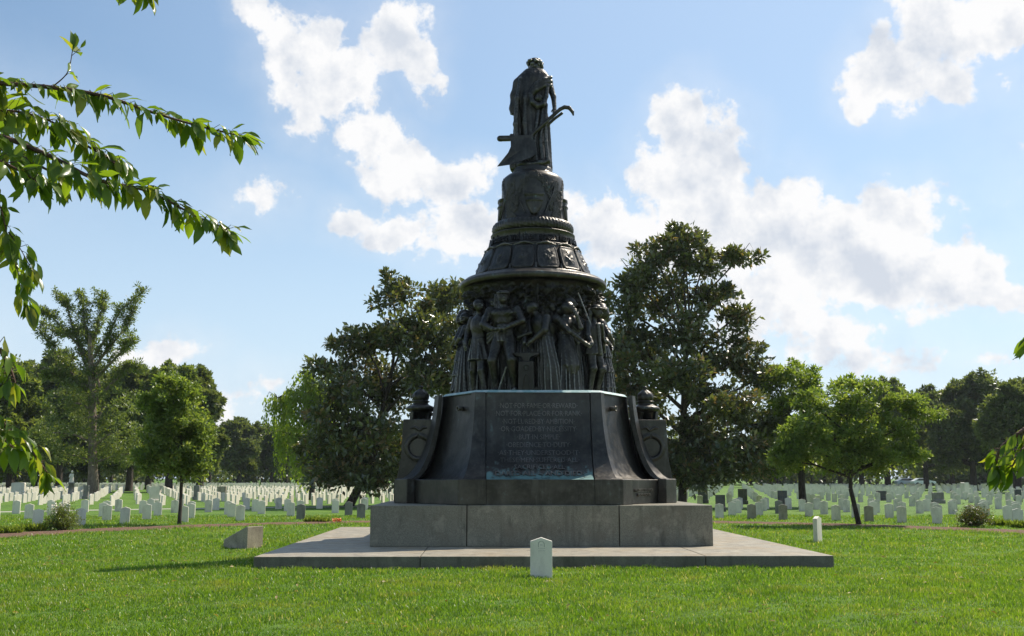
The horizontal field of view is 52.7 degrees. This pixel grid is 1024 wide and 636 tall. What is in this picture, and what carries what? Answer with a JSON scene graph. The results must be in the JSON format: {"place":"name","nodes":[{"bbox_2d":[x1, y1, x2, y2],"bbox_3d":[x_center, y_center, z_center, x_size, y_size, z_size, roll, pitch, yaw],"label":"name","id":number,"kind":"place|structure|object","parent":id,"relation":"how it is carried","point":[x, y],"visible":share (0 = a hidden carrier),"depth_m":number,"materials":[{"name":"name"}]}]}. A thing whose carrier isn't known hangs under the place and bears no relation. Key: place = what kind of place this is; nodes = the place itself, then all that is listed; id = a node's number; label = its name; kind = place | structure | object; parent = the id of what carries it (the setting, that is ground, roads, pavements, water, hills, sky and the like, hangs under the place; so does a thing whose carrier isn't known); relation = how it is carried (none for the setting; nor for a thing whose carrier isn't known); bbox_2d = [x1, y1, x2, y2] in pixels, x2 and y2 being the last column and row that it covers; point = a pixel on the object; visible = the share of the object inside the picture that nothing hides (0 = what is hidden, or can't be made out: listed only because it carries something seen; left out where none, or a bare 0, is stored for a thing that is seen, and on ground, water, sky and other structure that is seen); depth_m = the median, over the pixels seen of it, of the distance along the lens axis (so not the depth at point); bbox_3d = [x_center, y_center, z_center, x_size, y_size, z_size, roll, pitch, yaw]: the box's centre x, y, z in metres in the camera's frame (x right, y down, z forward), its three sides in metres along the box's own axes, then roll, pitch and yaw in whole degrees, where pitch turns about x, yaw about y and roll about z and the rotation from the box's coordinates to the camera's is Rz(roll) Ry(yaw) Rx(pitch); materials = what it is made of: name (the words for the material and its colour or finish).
{"place":"outdoors","nodes":[
{"label":"outdoors","id":0,"kind":"place"},
{"bbox_2d":[0,479,1023,635],"bbox_3d":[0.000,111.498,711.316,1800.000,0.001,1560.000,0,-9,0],"label":"lawn","id":1,"kind":"structure","parent":0,"point":[127,498],"depth_m":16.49,"materials":[{"name":"plant"}]},
{"bbox_2d":[12,500,20,513],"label":"headstone","id":2,"kind":"object","parent":1,"relation":"on","point":[16,506],"visible":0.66,"depth_m":43.82,"materials":[{"name":"stone"}]},
{"bbox_2d":[11,482,25,492],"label":"grave monument","id":3,"kind":"object","parent":1,"relation":"on","point":[18,486],"visible":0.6,"depth_m":76.86,"materials":[{"name":"stone"}]},
{"bbox_2d":[24,504,33,518],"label":"headstone","id":4,"kind":"object","parent":1,"relation":"on","point":[28,511],"visible":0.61,"depth_m":37.95,"materials":[{"name":"stone"}]},
{"bbox_2d":[0,353,61,487],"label":"broad tree","id":5,"kind":"object","parent":1,"relation":"on","point":[31,414],"visible":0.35,"depth_m":103.40,"materials":[{"name":"green plant"}]},
{"bbox_2d":[17,359,47,486],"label":"broad tree","id":6,"kind":"object","parent":1,"relation":"on","point":[35,366],"visible":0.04,"depth_m":134.53,"materials":[{"name":"green plant"}]},
{"bbox_2d":[0,336,65,497],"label":"cherry tree","id":7,"kind":"object","parent":1,"relation":"on","point":[23,450],"visible":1,"depth_m":3.57,"materials":[{"name":"green plant"}]},
{"bbox_2d":[17,521,49,530],"bbox_3d":[-13.550,5.881,29.268,0.840,0.301,0.815,6,-11,-35],"label":"weed tuft","id":8,"kind":"object","parent":1,"relation":"on","point":[29,526],"visible":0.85,"depth_m":29.09,"materials":[{"name":"green plant"}]},
{"bbox_2d":[32,509,43,524],"bbox_3d":[-14.455,6.140,31.535,0.307,0.631,0.093,4,-9,-21],"label":"headstone","id":9,"kind":"object","parent":1,"relation":"on","point":[38,515],"visible":0.65,"depth_m":31.51,"materials":[{"name":"stone"}]},
{"bbox_2d":[24,348,87,487],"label":"broad tree","id":10,"kind":"object","parent":1,"relation":"on","point":[47,386],"visible":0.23,"depth_m":123.47,"materials":[{"name":"green plant"}]},
{"bbox_2d":[68,470,74,498],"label":"statue monument","id":11,"kind":"object","parent":1,"relation":"on","point":[71,483],"visible":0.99,"depth_m":74.95,"materials":[{"name":"grey stone"}]},
{"bbox_2d":[75,508,85,525],"bbox_3d":[-13.629,6.317,32.676,0.307,0.631,0.093,3,-9,-19],"label":"headstone","id":12,"kind":"object","parent":1,"relation":"on","point":[81,512],"visible":0.58,"depth_m":32.65,"materials":[{"name":"stone"}]},
{"bbox_2d":[81,499,88,511],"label":"headstone","id":13,"kind":"object","parent":1,"relation":"on","point":[84,503],"visible":0.66,"depth_m":45.71,"materials":[{"name":"stone"}]},
{"bbox_2d":[82,485,89,498],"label":"grave monument","id":14,"kind":"object","parent":1,"relation":"on","point":[86,491],"visible":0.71,"depth_m":73.84,"materials":[{"name":"grey stone"}]},
{"bbox_2d":[64,372,110,484],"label":"broad tree","id":15,"kind":"object","parent":1,"relation":"on","point":[82,470],"visible":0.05,"depth_m":136.72,"materials":[{"name":"green plant"}]},
{"bbox_2d":[26,281,150,493],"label":"spiky tree","id":16,"kind":"object","parent":1,"relation":"on","point":[93,370],"visible":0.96,"depth_m":77.98,"materials":[{"name":"green plant"}]},
{"bbox_2d":[102,505,111,520],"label":"headstone","id":17,"kind":"object","parent":1,"relation":"on","point":[107,513],"visible":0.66,"depth_m":36.69,"materials":[{"name":"stone"}]},
{"bbox_2d":[85,359,151,490],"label":"broad tree","id":18,"kind":"object","parent":1,"relation":"on","point":[131,380],"visible":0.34,"depth_m":115.90,"materials":[{"name":"green plant"}]},
{"bbox_2d":[115,499,122,510],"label":"headstone","id":19,"kind":"object","parent":1,"relation":"on","point":[118,504],"visible":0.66,"depth_m":46.57,"materials":[{"name":"stone"}]},
{"bbox_2d":[120,507,130,523],"bbox_3d":[-12.649,6.492,33.807,0.307,0.631,0.093,3,-8,-16],"label":"headstone","id":20,"kind":"object","parent":1,"relation":"on","point":[124,514],"visible":0.66,"depth_m":33.77,"materials":[{"name":"stone"}]},
{"bbox_2d":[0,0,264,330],"bbox_3d":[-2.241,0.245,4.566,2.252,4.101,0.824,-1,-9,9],"label":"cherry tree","id":21,"kind":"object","parent":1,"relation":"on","point":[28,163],"visible":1,"depth_m":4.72,"materials":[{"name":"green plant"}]},
{"bbox_2d":[114,363,157,488],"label":"broad tree","id":22,"kind":"object","parent":1,"relation":"on","point":[147,481],"depth_m":136.09,"materials":[{"name":"green plant"}]},
{"bbox_2d":[142,504,151,518],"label":"headstone","id":23,"kind":"object","parent":1,"relation":"on","point":[146,511],"visible":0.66,"depth_m":37.67,"materials":[{"name":"stone"}]},
{"bbox_2d":[149,486,159,502],"bbox_3d":[-21.126,10.477,61.117,0.595,1.050,0.360,6,-11,-35],"label":"grave monument","id":24,"kind":"object","parent":1,"relation":"on","point":[154,492],"visible":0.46,"depth_m":61.05,"materials":[{"name":"stone"}]},
{"bbox_2d":[154,502,161,515],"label":"headstone","id":25,"kind":"object","parent":1,"relation":"on","point":[157,508],"visible":0.66,"depth_m":41.22,"materials":[{"name":"stone"}]},
{"bbox_2d":[118,359,210,488],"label":"broad tree","id":26,"kind":"object","parent":1,"relation":"on","point":[184,370],"visible":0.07,"depth_m":108.62,"materials":[{"name":"green plant"}]},
{"bbox_2d":[126,370,220,524],"bbox_3d":[-11.104,4.272,33.981,3.092,5.122,2.535,0,-9,0],"label":"young tree","id":27,"kind":"object","parent":1,"relation":"on","point":[171,425],"visible":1,"depth_m":33.70,"materials":[{"name":"green plant"}]},
{"bbox_2d":[171,500,178,512],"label":"headstone","id":28,"kind":"object","parent":1,"relation":"on","point":[174,505],"visible":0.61,"depth_m":44.83,"materials":[{"name":"stone"}]},
{"bbox_2d":[182,506,188,521],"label":"headstone","id":29,"kind":"object","parent":1,"relation":"on","point":[185,512],"visible":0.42,"depth_m":35.20,"materials":[{"name":"stone"}]},
{"bbox_2d":[187,503,194,517],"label":"headstone","id":30,"kind":"object","parent":1,"relation":"on","point":[191,506],"visible":0.61,"depth_m":38.69,"materials":[{"name":"stone"}]},
{"bbox_2d":[192,485,200,499],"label":"grave monument","id":31,"kind":"object","parent":1,"relation":"on","point":[197,488],"visible":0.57,"depth_m":70.87,"materials":[{"name":"grey stone"}]},
{"bbox_2d":[205,499,211,511],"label":"headstone","id":32,"kind":"object","parent":1,"relation":"on","point":[208,505],"visible":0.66,"depth_m":45.59,"materials":[{"name":"stone"}]},
{"bbox_2d":[191,363,231,485],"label":"broad tree","id":33,"kind":"object","parent":1,"relation":"on","point":[216,401],"visible":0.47,"depth_m":110.17,"materials":[{"name":"green plant"}]},
{"bbox_2d":[212,498,219,509],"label":"headstone","id":34,"kind":"object","parent":1,"relation":"on","point":[216,503],"visible":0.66,"depth_m":48.87,"materials":[{"name":"stone"}]},
{"bbox_2d":[227,503,235,516],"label":"headstone","id":35,"kind":"object","parent":1,"relation":"on","point":[231,510],"visible":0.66,"depth_m":39.56,"materials":[{"name":"stone"}]},
{"bbox_2d":[236,505,244,520],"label":"headstone","id":36,"kind":"object","parent":1,"relation":"on","point":[240,512],"visible":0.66,"depth_m":36.41,"materials":[{"name":"stone"}]},
{"bbox_2d":[219,416,265,482],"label":"broad tree","id":37,"kind":"object","parent":1,"relation":"on","point":[243,452],"visible":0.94,"depth_m":186.03,"materials":[{"name":"green plant"}]},
{"bbox_2d":[223,526,262,548],"bbox_3d":[-5.822,4.765,22.405,0.659,0.509,0.520,-4,-10,26],"label":"slant marker","id":38,"kind":"object","parent":1,"relation":"on","point":[247,537],"visible":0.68,"depth_m":22.18,"materials":[{"name":"stone"}]},
{"bbox_2d":[258,500,265,513],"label":"headstone","id":39,"kind":"object","parent":1,"relation":"on","point":[261,506],"visible":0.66,"depth_m":43.42,"materials":[{"name":"stone"}]},
{"bbox_2d":[255,423,291,483],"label":"broad tree","id":40,"kind":"object","parent":1,"relation":"on","point":[265,456],"visible":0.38,"depth_m":195.13,"materials":[{"name":"green plant"}]},
{"bbox_2d":[275,497,281,508],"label":"headstone","id":41,"kind":"object","parent":1,"relation":"on","point":[278,502],"visible":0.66,"depth_m":50.13,"materials":[{"name":"stone"}]},
{"bbox_2d":[287,502,294,515],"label":"headstone","id":42,"kind":"object","parent":1,"relation":"on","point":[290,508],"visible":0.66,"depth_m":40.68,"materials":[{"name":"stone"}]},
{"bbox_2d":[261,366,332,499],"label":"weeping tree","id":43,"kind":"object","parent":1,"relation":"on","point":[285,407],"visible":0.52,"depth_m":71.32,"materials":[{"name":"green plant"}]},
{"bbox_2d":[296,504,304,519],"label":"headstone","id":44,"kind":"object","parent":1,"relation":"on","point":[300,513],"visible":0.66,"depth_m":37.53,"materials":[{"name":"grey stone"}]},
{"bbox_2d":[316,497,322,508],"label":"headstone","id":45,"kind":"object","parent":1,"relation":"on","point":[319,502],"visible":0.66,"depth_m":50.83,"materials":[{"name":"stone"}]},
{"bbox_2d":[332,500,338,512],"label":"headstone","id":46,"kind":"object","parent":1,"relation":"on","point":[335,506],"visible":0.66,"depth_m":44.66,"materials":[{"name":"stone"}]},
{"bbox_2d":[345,501,352,515],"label":"headstone","id":47,"kind":"object","parent":1,"relation":"on","point":[348,507],"visible":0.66,"depth_m":41.57,"materials":[{"name":"grey stone"}]},
{"bbox_2d":[357,503,364,518],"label":"headstone","id":48,"kind":"object","parent":1,"relation":"on","point":[361,510],"visible":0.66,"depth_m":38.45,"materials":[{"name":"grey stone"}]},
{"bbox_2d":[289,266,467,505],"bbox_3d":[-5.240,3.731,56.411,12.829,13.311,8.274,3,-9,-17],"label":"magnolia tree","id":49,"kind":"object","parent":1,"relation":"on","point":[349,444],"visible":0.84,"depth_m":54.77,"materials":[{"name":"green plant"}]},
{"bbox_2d":[0,482,1023,497],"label":"distant headstones","id":50,"kind":"object","parent":1,"relation":"on","point":[264,487],"visible":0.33,"depth_m":101.71,"materials":[{"name":"stone"}]},
{"bbox_2d":[0,419,1023,485],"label":"distant wood","id":51,"kind":"object","parent":1,"relation":"on","point":[938,477],"visible":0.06,"depth_m":206.71,"materials":[{"name":"green plant"}]},
{"bbox_2d":[0,521,1023,537],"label":"mulch bed","id":52,"kind":"object","parent":1,"relation":"on","point":[33,533],"visible":0.48,"depth_m":31.27,"materials":[{"name":"brown soil"}]},
{"bbox_2d":[0,524,23,532],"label":"weed tuft","id":53,"kind":"object","parent":52,"relation":"on","point":[11,529],"visible":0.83,"depth_m":27.75,"materials":[{"name":"green plant"}]},
{"bbox_2d":[39,500,84,530],"bbox_3d":[-12.928,5.711,29.770,1.299,0.995,1.245,0,-9,0],"label":"shrub","id":54,"kind":"object","parent":52,"relation":"on","point":[62,519],"visible":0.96,"depth_m":29.59,"materials":[{"name":"green plant"}]},
{"bbox_2d":[302,516,318,521],"bbox_3d":[-6.770,6.767,34.839,0.711,0.253,0.540,0,-9,0],"label":"weed tuft","id":55,"kind":"object","parent":52,"relation":"on","point":[310,519],"visible":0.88,"depth_m":34.74,"materials":[{"name":"green plant"}]},
{"bbox_2d":[764,375,949,523],"bbox_3d":[11.130,4.261,33.341,6.114,4.973,2.739,0,-9,0],"label":"young tree","id":56,"kind":"object","parent":52,"relation":"on","point":[788,449],"visible":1,"depth_m":33.14,"materials":[{"name":"green plant"}]},
{"bbox_2d":[530,537,551,577],"bbox_3d":[0.442,3.664,15.643,0.330,0.678,0.103,0,-9,-1],"label":"headstone","id":57,"kind":"object","parent":1,"relation":"on","point":[541,556],"visible":0.96,"depth_m":15.60,"materials":[{"name":"stone"}]},
{"bbox_2d":[253,527,833,568],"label":"stone platform","id":58,"kind":"structure","parent":1,"relation":"on","point":[344,547],"depth_m":17.41,"materials":[{"name":"stone"}]},
{"bbox_2d":[370,58,712,546],"bbox_3d":[0.498,-0.673,23.555,6.560,11.109,6.050,0,-9,-1],"label":"memorial monument","id":59,"kind":"object","parent":58,"relation":"on","point":[527,433],"visible":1,"depth_m":21.53,"materials":[{"name":"metal"}]},
{"bbox_2d":[603,219,785,501],"bbox_3d":[8.687,2.139,53.745,10.268,15.379,8.270,-5,-10,27],"label":"magnolia tree","id":60,"kind":"object","parent":1,"relation":"on","point":[696,432],"visible":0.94,"depth_m":53.59,"materials":[{"name":"green plant"}]},
{"bbox_2d":[698,488,708,503],"bbox_3d":[11.277,10.492,61.114,0.620,1.020,0.360,0,-9,0],"label":"grave monument","id":61,"kind":"object","parent":1,"relation":"on","point":[705,498],"visible":0.34,"depth_m":61.01,"materials":[{"name":"stone"}]},
{"bbox_2d":[715,503,723,518],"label":"headstone","id":62,"kind":"object","parent":1,"relation":"on","point":[719,510],"visible":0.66,"depth_m":38.27,"materials":[{"name":"stone"}]},
{"bbox_2d":[715,495,725,511],"bbox_3d":[9.322,8.314,46.273,0.446,0.790,0.360,0,-9,0],"label":"grave monument","id":63,"kind":"object","parent":1,"relation":"on","point":[720,499],"visible":0.5,"depth_m":46.20,"materials":[{"name":"stone"}]},
{"bbox_2d":[728,502,735,515],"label":"headstone","id":64,"kind":"object","parent":1,"relation":"on","point":[732,508],"visible":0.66,"depth_m":41.34,"materials":[{"name":"stone"}]},
{"bbox_2d":[738,489,747,503],"bbox_3d":[13.185,10.236,59.130,0.558,0.920,0.360,0,-9,0],"label":"grave monument","id":65,"kind":"object","parent":1,"relation":"on","point":[742,493],"visible":0.58,"depth_m":59.05,"materials":[{"name":"stone"}]},
{"bbox_2d":[747,504,755,518],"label":"headstone","id":66,"kind":"object","parent":1,"relation":"on","point":[751,511],"visible":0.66,"depth_m":37.79,"materials":[{"name":"stone"}]},
{"bbox_2d":[755,502,762,515],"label":"headstone","id":67,"kind":"object","parent":1,"relation":"on","point":[759,508],"visible":0.61,"depth_m":40.92,"materials":[{"name":"stone"}]},
{"bbox_2d":[777,491,786,504],"bbox_3d":[13.396,9.014,51.224,0.471,0.920,0.360,0,-9,0],"label":"grave monument","id":68,"kind":"object","parent":1,"relation":"on","point":[782,495],"visible":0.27,"depth_m":51.16,"materials":[{"name":"stone"}]},
{"bbox_2d":[778,504,787,519],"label":"headstone","id":69,"kind":"object","parent":1,"relation":"on","point":[783,513],"visible":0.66,"depth_m":37.27,"materials":[{"name":"stone"}]},
{"bbox_2d":[798,499,805,510],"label":"headstone","id":70,"kind":"object","parent":1,"relation":"on","point":[801,502],"visible":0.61,"depth_m":46.60,"materials":[{"name":"stone"}]},
{"bbox_2d":[748,356,856,506],"bbox_3d":[15.342,5.962,53.898,6.304,7.868,4.157,0,-9,0],"label":"light tree","id":71,"kind":"object","parent":1,"relation":"on","point":[791,375],"visible":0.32,"depth_m":53.46,"materials":[{"name":"green plant"}]},
{"bbox_2d":[805,502,812,516],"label":"headstone","id":72,"kind":"object","parent":1,"relation":"on","point":[809,509],"visible":0.66,"depth_m":40.05,"materials":[{"name":"stone"}]},
{"bbox_2d":[813,498,819,509],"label":"headstone","id":73,"kind":"object","parent":1,"relation":"on","point":[816,503],"visible":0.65,"depth_m":49.40,"materials":[{"name":"stone"}]},
{"bbox_2d":[813,516,821,541],"bbox_3d":[7.190,5.010,24.343,0.100,0.678,0.330,-6,-11,35],"label":"headstone","id":74,"kind":"object","parent":1,"relation":"on","point":[817,529],"visible":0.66,"depth_m":24.25,"materials":[{"name":"stone"}]},
{"bbox_2d":[820,501,827,513],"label":"headstone","id":75,"kind":"object","parent":1,"relation":"on","point":[823,507],"visible":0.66,"depth_m":42.97,"materials":[{"name":"stone"}]},
{"bbox_2d":[831,505,840,520],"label":"headstone","id":76,"kind":"object","parent":1,"relation":"on","point":[835,512],"visible":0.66,"depth_m":36.27,"materials":[{"name":"stone"}]},
{"bbox_2d":[842,499,849,511],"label":"headstone","id":77,"kind":"object","parent":1,"relation":"on","point":[846,505],"visible":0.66,"depth_m":45.71,"materials":[{"name":"stone"}]},
{"bbox_2d":[838,396,897,485],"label":"broad tree","id":78,"kind":"object","parent":1,"relation":"on","point":[861,479],"depth_m":153.03,"materials":[{"name":"green plant"}]},
{"bbox_2d":[864,505,873,521],"bbox_3d":[12.289,6.773,35.626,0.307,0.631,0.093,-2,-9,16],"label":"headstone","id":79,"kind":"object","parent":1,"relation":"on","point":[868,513],"visible":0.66,"depth_m":35.59,"materials":[{"name":"stone"}]},
{"bbox_2d":[884,503,893,518],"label":"headstone","id":80,"kind":"object","parent":1,"relation":"on","point":[889,510],"visible":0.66,"depth_m":38.40,"materials":[{"name":"stone"}]},
{"bbox_2d":[851,375,929,484],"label":"broad tree","id":81,"kind":"object","parent":1,"relation":"on","point":[896,384],"visible":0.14,"depth_m":132.99,"materials":[{"name":"green plant"}]},
{"bbox_2d":[896,506,906,522],"bbox_3d":[13.145,6.660,34.896,0.307,0.631,0.093,-2,-7,15],"label":"headstone","id":82,"kind":"object","parent":1,"relation":"on","point":[901,514],"visible":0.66,"depth_m":34.86,"materials":[{"name":"stone"}]},
{"bbox_2d":[894,478,912,485],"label":"parked car","id":83,"kind":"object","parent":1,"relation":"on","point":[903,480],"visible":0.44,"depth_m":195.75,"materials":[{"name":"grey paint"}]},
{"bbox_2d":[915,500,923,512],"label":"headstone","id":84,"kind":"object","parent":1,"relation":"on","point":[919,506],"visible":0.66,"depth_m":44.05,"materials":[{"name":"stone"}]},
{"bbox_2d":[910,478,935,485],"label":"parked car","id":85,"kind":"object","parent":1,"relation":"on","point":[917,480],"visible":0.56,"depth_m":192.77,"materials":[{"name":"white paint"}]},
{"bbox_2d":[915,383,955,488],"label":"broad tree","id":86,"kind":"object","parent":1,"relation":"on","point":[933,393],"visible":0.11,"depth_m":148.19,"materials":[{"name":"green plant"}]},
{"bbox_2d":[931,507,941,523],"bbox_3d":[13.998,6.534,34.083,0.307,0.631,0.093,-3,-10,18],"label":"headstone","id":87,"kind":"object","parent":1,"relation":"on","point":[936,512],"visible":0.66,"depth_m":34.05,"materials":[{"name":"stone"}]},
{"bbox_2d":[931,492,945,503],"bbox_3d":[25.157,10.655,61.089,0.682,0.690,0.540,0,-9,0],"label":"grave monument","id":88,"kind":"object","parent":1,"relation":"on","point":[937,497],"visible":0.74,"depth_m":60.95,"materials":[{"name":"grey stone"}]},
{"bbox_2d":[909,410,984,484],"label":"broad tree","id":89,"kind":"object","parent":1,"relation":"on","point":[952,479],"visible":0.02,"depth_m":156.36,"materials":[{"name":"green plant"}]},
{"bbox_2d":[948,500,955,513],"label":"headstone","id":90,"kind":"object","parent":1,"relation":"on","point":[951,505],"visible":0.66,"depth_m":43.27,"materials":[{"name":"stone"}]},
{"bbox_2d":[919,366,1007,489],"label":"broad tree","id":91,"kind":"object","parent":1,"relation":"on","point":[958,448],"visible":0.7,"depth_m":127.61,"materials":[{"name":"green plant"}]},
{"bbox_2d":[960,482,969,498],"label":"grave monument","id":92,"kind":"object","parent":1,"relation":"on","point":[964,486],"visible":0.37,"depth_m":73.90,"materials":[{"name":"stone"}]},
{"bbox_2d":[950,498,995,526],"bbox_3d":[14.207,6.043,31.794,1.429,1.063,1.232,4,-10,-25],"label":"shrub","id":93,"kind":"object","parent":1,"relation":"on","point":[977,517],"visible":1,"depth_m":31.67,"materials":[{"name":"green plant"}]},
{"bbox_2d":[971,376,1023,488],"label":"broad tree","id":94,"kind":"object","parent":1,"relation":"on","point":[1001,415],"visible":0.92,"depth_m":102.96,"materials":[{"name":"green plant"}]},
{"bbox_2d":[994,497,1001,508],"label":"headstone","id":95,"kind":"object","parent":1,"relation":"on","point":[998,502],"visible":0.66,"depth_m":50.06,"materials":[{"name":"stone"}]},
{"bbox_2d":[987,518,1010,525],"bbox_3d":[15.252,6.374,32.386,0.800,0.280,0.605,0,-9,0],"label":"weed tuft","id":96,"kind":"object","parent":1,"relation":"on","point":[999,522],"visible":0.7,"depth_m":32.22,"materials":[{"name":"green plant"}]},
{"bbox_2d":[978,337,1023,492],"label":"cherry tree","id":97,"kind":"object","parent":1,"relation":"on","point":[1001,478],"visible":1,"depth_m":3.36,"materials":[{"name":"green plant"}]},
{"bbox_2d":[1002,505,1011,520],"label":"headstone","id":98,"kind":"object","parent":1,"relation":"on","point":[1007,511],"visible":0.61,"depth_m":35.57,"materials":[{"name":"stone"}]},
{"bbox_2d":[1008,518,1023,527],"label":"weed tuft","id":99,"kind":"object","parent":1,"relation":"on","point":[1016,523],"visible":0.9,"depth_m":31.12,"materials":[{"name":"green plant"}]},
{"bbox_2d":[1012,508,1023,520],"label":"headstone","id":100,"kind":"object","parent":1,"relation":"on","point":[1017,513],"visible":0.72,"depth_m":32.05,"materials":[{"name":"stone"}]},
{"bbox_2d":[1,529,1022,626],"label":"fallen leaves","id":101,"kind":"object","parent":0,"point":[750,611],"visible":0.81,"depth_m":13.07,"materials":[{"name":"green plant"}]},
{"bbox_2d":[0,0,1023,478],"label":"sky","id":102,"kind":"structure","parent":0,"point":[874,148],"materials":[{"name":"blue"}]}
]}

